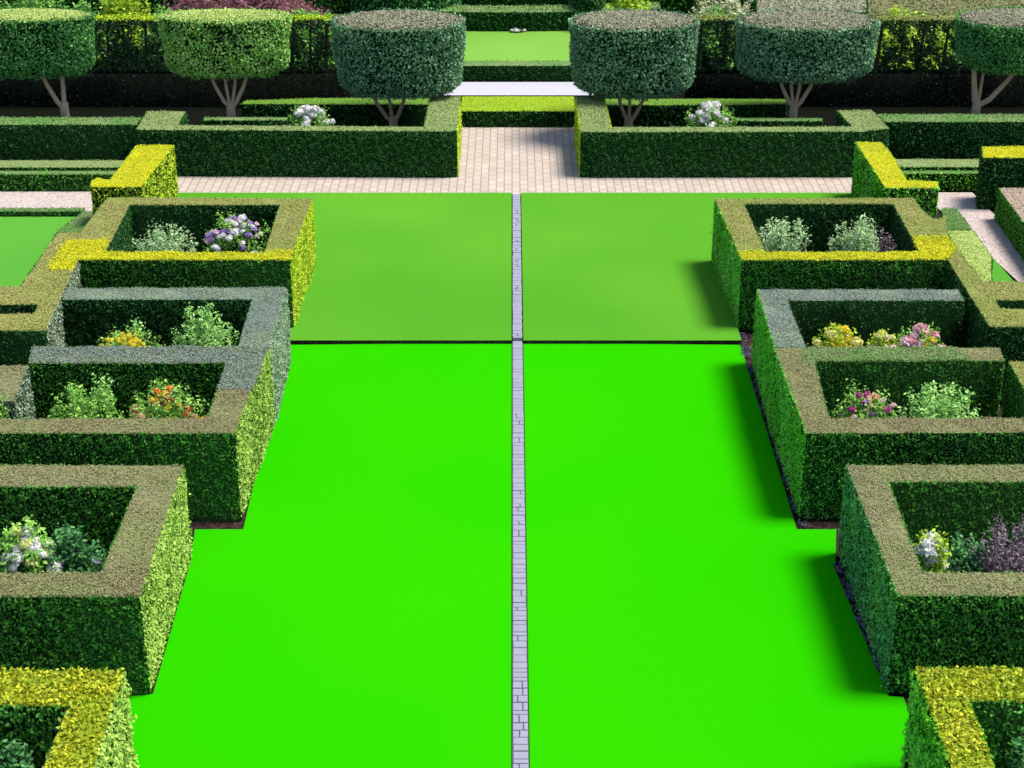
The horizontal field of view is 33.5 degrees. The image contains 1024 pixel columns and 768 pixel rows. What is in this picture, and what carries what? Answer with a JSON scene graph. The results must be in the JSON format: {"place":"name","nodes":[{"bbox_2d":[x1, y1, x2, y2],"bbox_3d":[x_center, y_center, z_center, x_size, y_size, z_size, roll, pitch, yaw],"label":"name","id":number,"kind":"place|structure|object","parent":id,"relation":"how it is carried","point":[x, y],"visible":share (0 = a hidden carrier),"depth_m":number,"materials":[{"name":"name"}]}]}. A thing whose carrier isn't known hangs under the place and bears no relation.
{"place":"outdoors","nodes":[
{"label":"outdoors","id":0,"kind":"place"},
{"bbox_2d":[0,216,76,286],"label":"side lawn","id":1,"kind":"structure","parent":0,"point":[25,241],"depth_m":30.64,"materials":[{"name":"plant"}]},
{"bbox_2d":[0,207,84,215],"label":"edging hedge","id":2,"kind":"object","parent":1,"relation":"on","point":[41,211],"visible":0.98,"depth_m":31.87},
{"bbox_2d":[0,191,92,210],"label":"gravel path","id":3,"kind":"structure","parent":0,"point":[47,199],"depth_m":32.75,"materials":[{"name":"gravel"}]},
{"bbox_2d":[127,344,511,767],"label":"front lawn","id":4,"kind":"structure","parent":0,"point":[345,600],"depth_m":19.84,"materials":[{"name":"plant"}]},
{"bbox_2d":[177,193,511,344],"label":"lawn","id":5,"kind":"structure","parent":0,"point":[412,268],"depth_m":29.16,"materials":[{"name":"plant"}]},
{"bbox_2d":[463,31,570,60],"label":"lawn","id":6,"kind":"structure","parent":0,"point":[524,45],"depth_m":43.93,"materials":[{"name":"plant"}]},
{"bbox_2d":[510,27,525,32],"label":"rose bush","id":7,"kind":"object","parent":6,"relation":"on","point":[515,30],"visible":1,"depth_m":45.32,"materials":[{"name":"white plant"}]},
{"bbox_2d":[606,0,651,9],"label":"yellow bush","id":8,"kind":"object","parent":6,"relation":"on","point":[628,4],"visible":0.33,"depth_m":43.37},
{"bbox_2d":[444,82,592,95],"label":"pale path","id":9,"kind":"structure","parent":0,"point":[516,88],"depth_m":40.03,"materials":[{"name":"stone"}]},
{"bbox_2d":[34,96,1013,767],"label":"ground","id":10,"kind":"structure","parent":0,"point":[194,526],"depth_m":21.32,"materials":[{"name":"soil"}]},
{"bbox_2d":[0,393,18,418],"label":"herb bush","id":11,"kind":"object","parent":10,"relation":"on","point":[2,409],"visible":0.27,"depth_m":21.72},
{"bbox_2d":[0,739,35,767],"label":"leafy shrub","id":12,"kind":"object","parent":10,"relation":"on","point":[18,756],"visible":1,"depth_m":15.77,"materials":[{"name":"green plant"}]},
{"bbox_2d":[0,364,36,418],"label":"hedge block","id":13,"kind":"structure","parent":10,"relation":"on","point":[15,384],"depth_m":22.28,"materials":[{"name":"plant"}]},
{"bbox_2d":[0,514,66,573],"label":"rose bush","id":14,"kind":"object","parent":10,"relation":"on","point":[28,552],"visible":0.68,"depth_m":18.35,"materials":[{"name":"white plant"}]},
{"bbox_2d":[0,231,81,405],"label":"stepped hedge","id":15,"kind":"object","parent":10,"relation":"on","point":[31,312],"visible":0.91,"depth_m":24.83,"materials":[{"name":"plant"}]},
{"bbox_2d":[0,170,115,190],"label":"hedge","id":16,"kind":"object","parent":10,"relation":"on","point":[49,180],"visible":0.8,"depth_m":33.13,"materials":[{"name":"plant"}]},
{"bbox_2d":[0,159,123,170],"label":"hedge","id":17,"kind":"object","parent":10,"relation":"on","point":[61,165],"visible":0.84,"depth_m":33.37,"materials":[{"name":"plant"}]},
{"bbox_2d":[0,666,139,767],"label":"box hedge","id":18,"kind":"object","parent":10,"relation":"on","point":[73,718],"visible":0.99,"depth_m":15.83,"materials":[{"name":"plant"}]},
{"bbox_2d":[43,523,100,573],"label":"leafy shrub","id":19,"kind":"object","parent":10,"relation":"on","point":[71,557],"visible":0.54,"depth_m":18.49,"materials":[{"name":"green plant"}]},
{"bbox_2d":[56,210,92,233],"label":"edging hedge","id":20,"kind":"object","parent":10,"relation":"on","point":[78,223],"visible":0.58,"depth_m":30.68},
{"bbox_2d":[48,380,125,418],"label":"herb bush","id":21,"kind":"object","parent":10,"relation":"on","point":[76,406],"visible":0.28,"depth_m":21.72,"materials":[{"name":"plant"}]},
{"bbox_2d":[0,463,193,695],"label":"box hedge","id":22,"kind":"object","parent":10,"relation":"on","point":[117,611],"visible":0.94,"depth_m":18.24,"materials":[{"name":"plant"}]},
{"bbox_2d":[92,548,107,572],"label":"rose bush","id":23,"kind":"object","parent":10,"relation":"on","point":[99,560],"visible":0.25,"depth_m":18.37,"materials":[{"name":"green plant"}]},
{"bbox_2d":[85,373,120,418],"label":"herb bush","id":24,"kind":"object","parent":10,"relation":"on","point":[106,389],"visible":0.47,"depth_m":21.85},
{"bbox_2d":[97,326,165,347],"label":"flower bush","id":25,"kind":"object","parent":10,"relation":"on","point":[127,339],"visible":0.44,"depth_m":24.03,"materials":[{"name":"yellow plant"}]},
{"bbox_2d":[88,144,178,216],"bbox_3d":[-6.988,-3.559,31.569,1.078,1.119,2.712,2,25,3],"label":"golden hedge","id":26,"kind":"object","parent":10,"relation":"on","point":[149,171],"visible":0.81,"depth_m":31.16,"materials":[{"name":"plant"}]},
{"bbox_2d":[0,344,275,521],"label":"box hedge","id":27,"kind":"object","parent":10,"relation":"on","point":[218,452],"visible":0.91,"depth_m":21.53,"materials":[{"name":"plant"}]},
{"bbox_2d":[124,315,151,347],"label":"herb bush","id":28,"kind":"object","parent":10,"relation":"on","point":[135,327],"visible":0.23,"depth_m":24.20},
{"bbox_2d":[132,218,198,252],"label":"sage bush","id":29,"kind":"object","parent":10,"relation":"on","point":[157,245],"visible":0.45,"depth_m":27.53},
{"bbox_2d":[126,377,209,418],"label":"rose bush","id":30,"kind":"object","parent":10,"relation":"on","point":[163,400],"visible":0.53,"depth_m":21.76,"materials":[{"name":"orange plant"}]},
{"bbox_2d":[61,286,293,422],"bbox_3d":[-4.960,-0.420,24.554,3.431,1.296,2.354,0,25,0],"label":"box hedge","id":31,"kind":"object","parent":10,"relation":"on","point":[256,316],"visible":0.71,"depth_m":24.97,"materials":[{"name":"plant"}]},
{"bbox_2d":[77,196,316,327],"bbox_3d":[-5.201,-2.012,27.999,3.720,1.301,3.189,0,25,0],"label":"box hedge","id":32,"kind":"object","parent":10,"relation":"on","point":[109,257],"visible":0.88,"depth_m":27.35,"materials":[{"name":"plant"}]},
{"bbox_2d":[171,302,239,347],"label":"herb bush","id":33,"kind":"object","parent":10,"relation":"on","point":[204,341],"visible":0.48,"depth_m":23.85,"materials":[{"name":"plant"}]},
{"bbox_2d":[0,26,445,125],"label":"planting bed","id":34,"kind":"object","parent":10,"relation":"on","point":[196,115],"depth_m":38.42,"materials":[{"name":"black soil"}]},
{"bbox_2d":[0,0,22,9],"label":"leafy bush","id":35,"kind":"object","parent":34,"relation":"on","point":[2,6],"visible":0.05,"depth_m":43.60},
{"bbox_2d":[10,0,72,9],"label":"round bush","id":36,"kind":"object","parent":34,"relation":"on","point":[33,4],"visible":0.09,"depth_m":40.54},
{"bbox_2d":[0,7,95,117],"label":"topiary tree","id":37,"kind":"object","parent":34,"relation":"on","point":[41,43],"visible":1,"depth_m":35.48,"materials":[{"name":"green plant"}]},
{"bbox_2d":[0,116,141,159],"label":"hedge","id":38,"kind":"object","parent":34,"relation":"on","point":[63,138],"visible":0.92,"depth_m":34.95,"materials":[{"name":"plant"}]},
{"bbox_2d":[72,0,121,68],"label":"leafy bush","id":39,"kind":"object","parent":34,"relation":"on","point":[86,6],"visible":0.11,"depth_m":40.55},
{"bbox_2d":[98,0,154,65],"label":"yellow bush","id":40,"kind":"object","parent":34,"relation":"on","point":[129,7],"visible":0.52,"depth_m":41.92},
{"bbox_2d":[135,3,188,68],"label":"leafy bush","id":41,"kind":"object","parent":34,"relation":"on","point":[159,41],"visible":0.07,"depth_m":40.27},
{"bbox_2d":[0,14,349,106],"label":"hedge","id":42,"kind":"object","parent":34,"relation":"on","point":[136,86],"visible":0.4,"depth_m":38.59,"materials":[{"name":"green plant"}]},
{"bbox_2d":[155,7,291,116],"bbox_3d":[-6.045,-6.568,36.189,2.852,2.693,1.348,0,25,0],"label":"topiary tree","id":43,"kind":"object","parent":34,"relation":"on","point":[224,43],"visible":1,"depth_m":35.49,"materials":[{"name":"green plant"}]},
{"bbox_2d":[140,0,334,39],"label":"crimson bush","id":44,"kind":"object","parent":34,"relation":"on","point":[286,5],"visible":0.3,"depth_m":42.65,"materials":[{"name":"plant"}]},
{"bbox_2d":[202,116,287,125],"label":"strip hedge","id":45,"kind":"object","parent":34,"relation":"on","point":[249,121],"visible":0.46,"depth_m":35.24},
{"bbox_2d":[135,95,462,177],"bbox_3d":[-4.266,-5.075,34.906,6.525,1.078,2.723,0,25,0],"label":"long hedge","id":46,"kind":"object","parent":34,"relation":"on","point":[431,148],"visible":0.94,"depth_m":33.77,"materials":[{"name":"plant"}]},
{"bbox_2d":[288,100,334,125],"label":"rose bush","id":47,"kind":"object","parent":34,"relation":"on","point":[310,115],"visible":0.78,"depth_m":35.06,"materials":[{"name":"white plant"}]},
{"bbox_2d":[289,8,335,68],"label":"leafy bush","id":48,"kind":"object","parent":34,"relation":"on","point":[305,38],"visible":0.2,"depth_m":40.22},
{"bbox_2d":[240,97,429,126],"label":"strip hedge","id":49,"kind":"object","parent":34,"relation":"on","point":[357,112],"visible":0.7,"depth_m":37.18,"materials":[{"name":"plant"}]},
{"bbox_2d":[330,7,466,126],"bbox_3d":[-2.371,-6.462,36.017,2.869,2.645,2.110,0,25,0],"label":"topiary tree","id":50,"kind":"object","parent":34,"relation":"on","point":[389,53],"visible":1,"depth_m":35.15,"materials":[{"name":"green plant"}]},
{"bbox_2d":[202,208,270,252],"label":"flower bush","id":51,"kind":"object","parent":10,"relation":"on","point":[233,222],"visible":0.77,"depth_m":27.53,"materials":[{"name":"white plant"}]},
{"bbox_2d":[362,1,661,31],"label":"curved hedge","id":52,"kind":"object","parent":10,"relation":"on","point":[549,17],"visible":0.47,"depth_m":45.42,"materials":[{"name":"plant"}]},
{"bbox_2d":[177,127,851,194],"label":"brick walk","id":53,"kind":"structure","parent":10,"relation":"on","point":[516,160],"depth_m":33.76,"materials":[{"name":"brick"}]},
{"bbox_2d":[460,95,574,127],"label":"lime hedge","id":54,"kind":"object","parent":10,"relation":"on","point":[519,111],"visible":0.96,"depth_m":37.16,"materials":[{"name":"plant"}]},
{"bbox_2d":[458,59,578,81],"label":"hedge","id":55,"kind":"object","parent":10,"relation":"on","point":[519,71],"visible":0.52,"depth_m":40.70,"materials":[{"name":"plant"}]},
{"bbox_2d":[512,194,528,767],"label":"paved strip","id":56,"kind":"object","parent":10,"relation":"on","point":[520,743],"visible":1,"depth_m":21.14,"materials":[{"name":"stone"}]},
{"bbox_2d":[756,216,811,252],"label":"sage bush","id":57,"kind":"object","parent":10,"relation":"on","point":[786,247],"visible":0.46,"depth_m":27.47,"materials":[{"name":"plant"}]},
{"bbox_2d":[585,51,1023,158],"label":"planting bed","id":58,"kind":"object","parent":10,"relation":"on","point":[827,114],"depth_m":38.50,"materials":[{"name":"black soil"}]},
{"bbox_2d":[568,8,699,126],"bbox_3d":[2.542,-6.452,35.996,2.782,2.644,2.124,0,25,0],"label":"topiary tree","id":59,"kind":"object","parent":58,"relation":"on","point":[637,54],"visible":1,"depth_m":35.14,"materials":[{"name":"green plant"}]},
{"bbox_2d":[605,97,787,126],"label":"strip hedge","id":60,"kind":"object","parent":58,"relation":"on","point":[666,112],"visible":0.72,"depth_m":37.19,"materials":[{"name":"plant"}]},
{"bbox_2d":[684,100,737,126],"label":"rose bush","id":61,"kind":"object","parent":58,"relation":"on","point":[710,109],"visible":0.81,"depth_m":35.05,"materials":[{"name":"white plant"}]},
{"bbox_2d":[695,4,737,68],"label":"leafy bush","id":62,"kind":"object","parent":58,"relation":"on","point":[707,47],"visible":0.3,"depth_m":40.09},
{"bbox_2d":[690,0,752,68],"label":"cream bush","id":63,"kind":"object","parent":58,"relation":"on","point":[737,6],"visible":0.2,"depth_m":40.49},
{"bbox_2d":[573,96,889,177],"bbox_3d":[4.410,-5.069,34.908,6.268,1.065,2.731,0,25,0],"label":"long hedge","id":64,"kind":"object","parent":58,"relation":"on","point":[604,148],"visible":0.95,"depth_m":33.76,"materials":[{"name":"plant"}]},
{"bbox_2d":[733,117,822,126],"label":"strip hedge","id":65,"kind":"object","parent":58,"relation":"on","point":[779,122],"visible":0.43,"depth_m":35.25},
{"bbox_2d":[734,8,880,117],"bbox_3d":[6.193,-6.518,36.190,3.083,2.601,2.100,0,25,0],"label":"topiary tree","id":66,"kind":"object","parent":58,"relation":"on","point":[809,46],"visible":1,"depth_m":35.28,"materials":[{"name":"green plant"}]},
{"bbox_2d":[754,0,867,14],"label":"back hedge","id":67,"kind":"object","parent":58,"relation":"on","point":[850,5],"visible":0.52,"depth_m":41.99,"materials":[{"name":"plant"}]},
{"bbox_2d":[685,13,1023,106],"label":"tall screen","id":68,"kind":"object","parent":58,"relation":"on","point":[949,85],"visible":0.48,"depth_m":38.59,"materials":[{"name":"green plant"}]},
{"bbox_2d":[873,4,961,68],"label":"leafy bush","id":69,"kind":"object","parent":58,"relation":"on","point":[886,40],"visible":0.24,"depth_m":40.14,"materials":[{"name":"plant"}]},
{"bbox_2d":[866,0,1023,64],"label":"back hedge","id":70,"kind":"object","parent":58,"relation":"on","point":[929,7],"visible":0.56,"depth_m":42.49,"materials":[{"name":"plant"}]},
{"bbox_2d":[877,113,1023,157],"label":"hedge","id":71,"kind":"object","parent":58,"relation":"on","point":[945,135],"visible":0.9,"depth_m":35.08,"materials":[{"name":"plant"}]},
{"bbox_2d":[946,3,1023,68],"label":"leafy bush","id":72,"kind":"object","parent":58,"relation":"on","point":[1021,5],"visible":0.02,"depth_m":40.27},
{"bbox_2d":[954,6,1023,113],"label":"topiary tree","id":73,"kind":"object","parent":58,"relation":"on","point":[986,39],"visible":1,"depth_m":35.59,"materials":[{"name":"green plant"}]},
{"bbox_2d":[739,332,886,692],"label":"edging plants","id":74,"kind":"object","parent":10,"relation":"on","point":[848,591],"visible":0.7,"depth_m":21.55,"materials":[{"name":"purple plant"}]},
{"bbox_2d":[710,197,956,332],"bbox_3d":[5.331,-2.011,27.989,3.840,1.307,3.177,0,25,0],"label":"box hedge","id":75,"kind":"object","parent":10,"relation":"on","point":[746,266],"visible":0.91,"depth_m":27.18,"materials":[{"name":"plant"}]},
{"bbox_2d":[807,323,863,347],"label":"flower bush","id":76,"kind":"object","parent":10,"relation":"on","point":[837,336],"visible":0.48,"depth_m":23.95,"materials":[{"name":"yellow plant"}]},
{"bbox_2d":[841,378,862,418],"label":"herb bush","id":77,"kind":"object","parent":10,"relation":"on","point":[848,414],"visible":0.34,"depth_m":21.87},
{"bbox_2d":[825,212,881,252],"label":"sage bush","id":78,"kind":"object","parent":10,"relation":"on","point":[861,243],"visible":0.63,"depth_m":27.59,"materials":[{"name":"plant"}]},
{"bbox_2d":[751,288,964,425],"bbox_3d":[5.119,-0.402,24.516,3.170,1.294,2.312,0,25,0],"label":"box hedge","id":79,"kind":"object","parent":10,"relation":"on","point":[792,318],"visible":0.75,"depth_m":24.92,"materials":[{"name":"plant"}]},
{"bbox_2d":[829,385,901,418],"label":"flower bush","id":80,"kind":"object","parent":10,"relation":"on","point":[867,403],"visible":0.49,"depth_m":21.78,"materials":[{"name":"purple plant"}]},
{"bbox_2d":[866,328,898,347],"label":"flower bush","id":81,"kind":"object","parent":10,"relation":"on","point":[882,340],"visible":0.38,"depth_m":23.91,"materials":[{"name":"yellow plant"}]},
{"bbox_2d":[877,227,895,251],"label":"lavender plant","id":82,"kind":"object","parent":10,"relation":"on","point":[883,242],"visible":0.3,"depth_m":27.67,"materials":[{"name":"purple plant"}]},
{"bbox_2d":[766,345,1023,521],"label":"box hedge","id":83,"kind":"object","parent":10,"relation":"on","point":[817,446],"visible":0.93,"depth_m":21.72,"materials":[{"name":"plant"}]},
{"bbox_2d":[851,141,940,218],"bbox_3d":[7.043,-3.527,31.407,1.117,1.198,2.929,0,25,0],"label":"golden hedge","id":84,"kind":"object","parent":10,"relation":"on","point":[877,172],"visible":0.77,"depth_m":30.80,"materials":[{"name":"plant"}]},
{"bbox_2d":[894,320,945,347],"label":"flower bush","id":85,"kind":"object","parent":10,"relation":"on","point":[921,334],"visible":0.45,"depth_m":23.93,"materials":[{"name":"pink plant"}]},
{"bbox_2d":[837,463,1023,696],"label":"box hedge","id":86,"kind":"object","parent":10,"relation":"on","point":[913,616],"visible":0.94,"depth_m":18.44,"materials":[{"name":"plant"}]},
{"bbox_2d":[912,525,953,572],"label":"rose bush","id":87,"kind":"object","parent":10,"relation":"on","point":[930,549],"visible":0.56,"depth_m":18.37,"materials":[{"name":"white plant"}]},
{"bbox_2d":[893,380,980,418],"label":"herb bush","id":88,"kind":"object","parent":10,"relation":"on","point":[943,404],"visible":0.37,"depth_m":21.82,"materials":[{"name":"plant"}]},
{"bbox_2d":[895,158,978,170],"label":"hedge","id":89,"kind":"object","parent":10,"relation":"on","point":[929,164],"visible":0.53,"depth_m":33.41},
{"bbox_2d":[902,169,977,192],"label":"hedge","id":90,"kind":"object","parent":10,"relation":"on","point":[956,181],"visible":0.51,"depth_m":33.15,"materials":[{"name":"plant"}]},
{"bbox_2d":[938,207,972,230],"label":"edging hedge","id":91,"kind":"object","parent":10,"relation":"on","point":[956,220],"visible":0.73,"depth_m":30.75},
{"bbox_2d":[899,664,1023,767],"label":"box hedge","id":92,"kind":"object","parent":10,"relation":"on","point":[963,717],"visible":0.99,"depth_m":15.89,"materials":[{"name":"plant"}]},
{"bbox_2d":[944,530,986,572],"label":"leafy shrub","id":93,"kind":"object","parent":10,"relation":"on","point":[960,559],"visible":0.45,"depth_m":18.66,"materials":[{"name":"green plant"}]},
{"bbox_2d":[948,230,993,281],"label":"edging hedge","id":94,"kind":"object","parent":10,"relation":"on","point":[973,249],"visible":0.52,"depth_m":28.80,"materials":[{"name":"plant"}]},
{"bbox_2d":[944,247,1023,405],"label":"stepped hedge","id":95,"kind":"object","parent":10,"relation":"on","point":[993,316],"visible":0.7,"depth_m":24.86,"materials":[{"name":"plant"}]},
{"bbox_2d":[967,513,1023,572],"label":"lavender plant","id":96,"kind":"object","parent":10,"relation":"on","point":[1004,563],"visible":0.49,"depth_m":18.55,"materials":[{"name":"purple plant"}]},
{"bbox_2d":[975,145,1023,210],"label":"golden hedge","id":97,"kind":"object","parent":10,"relation":"on","point":[1000,167],"visible":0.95,"depth_m":31.99,"materials":[{"name":"plant"}]},
{"bbox_2d":[993,187,1023,260],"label":"edging hedge","id":98,"kind":"object","parent":10,"relation":"on","point":[1009,215],"visible":1,"depth_m":30.74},
{"bbox_2d":[1001,727,1023,767],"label":"leafy shrub","id":99,"kind":"object","parent":10,"relation":"on","point":[1017,761],"visible":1,"depth_m":15.77,"materials":[{"name":"green plant"}]},
{"bbox_2d":[1001,361,1023,418],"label":"hedge block","id":100,"kind":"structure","parent":10,"relation":"on","point":[1013,402],"depth_m":22.56,"materials":[{"name":"plant"}]},
{"bbox_2d":[521,193,851,344],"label":"lawn","id":101,"kind":"structure","parent":0,"point":[617,268],"depth_m":29.16,"materials":[{"name":"plant"}]},
{"bbox_2d":[523,344,908,767],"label":"front lawn","id":102,"kind":"structure","parent":0,"point":[688,605],"depth_m":19.86,"materials":[{"name":"plant"}]},
{"bbox_2d":[937,192,1023,281],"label":"gravel path","id":103,"kind":"structure","parent":0,"point":[988,230],"depth_m":31.19,"materials":[{"name":"gravel"}]},
{"bbox_2d":[992,257,1012,281],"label":"side lawn","id":104,"kind":"structure","parent":0,"point":[999,273],"depth_m":29.08,"materials":[{"name":"plant"}]},
{"label":"far grass","id":105,"kind":"structure","parent":0,"visible":0},
{"bbox_2d":[0,0,350,20],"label":"back hedge","id":106,"kind":"object","parent":105,"relation":"on","point":[342,7],"visible":0.16,"depth_m":46.43,"materials":[{"name":"plant"}]},
{"bbox_2d":[350,0,461,12],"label":"drum hedge","id":107,"kind":"object","parent":105,"relation":"on","point":[367,5],"visible":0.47,"depth_m":45.34,"materials":[{"name":"plant"}]},
{"bbox_2d":[461,0,617,5],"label":"back hedge","id":108,"kind":"object","parent":105,"relation":"on","point":[509,2],"visible":0.28,"depth_m":48.40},
{"bbox_2d":[568,0,605,13],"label":"drum hedge","id":109,"kind":"object","parent":105,"relation":"on","point":[586,6],"visible":0.47,"depth_m":45.27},
{"bbox_2d":[642,0,755,15],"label":"back hedge","id":110,"kind":"object","parent":105,"relation":"on","point":[685,6],"visible":0.16,"depth_m":47.23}
]}

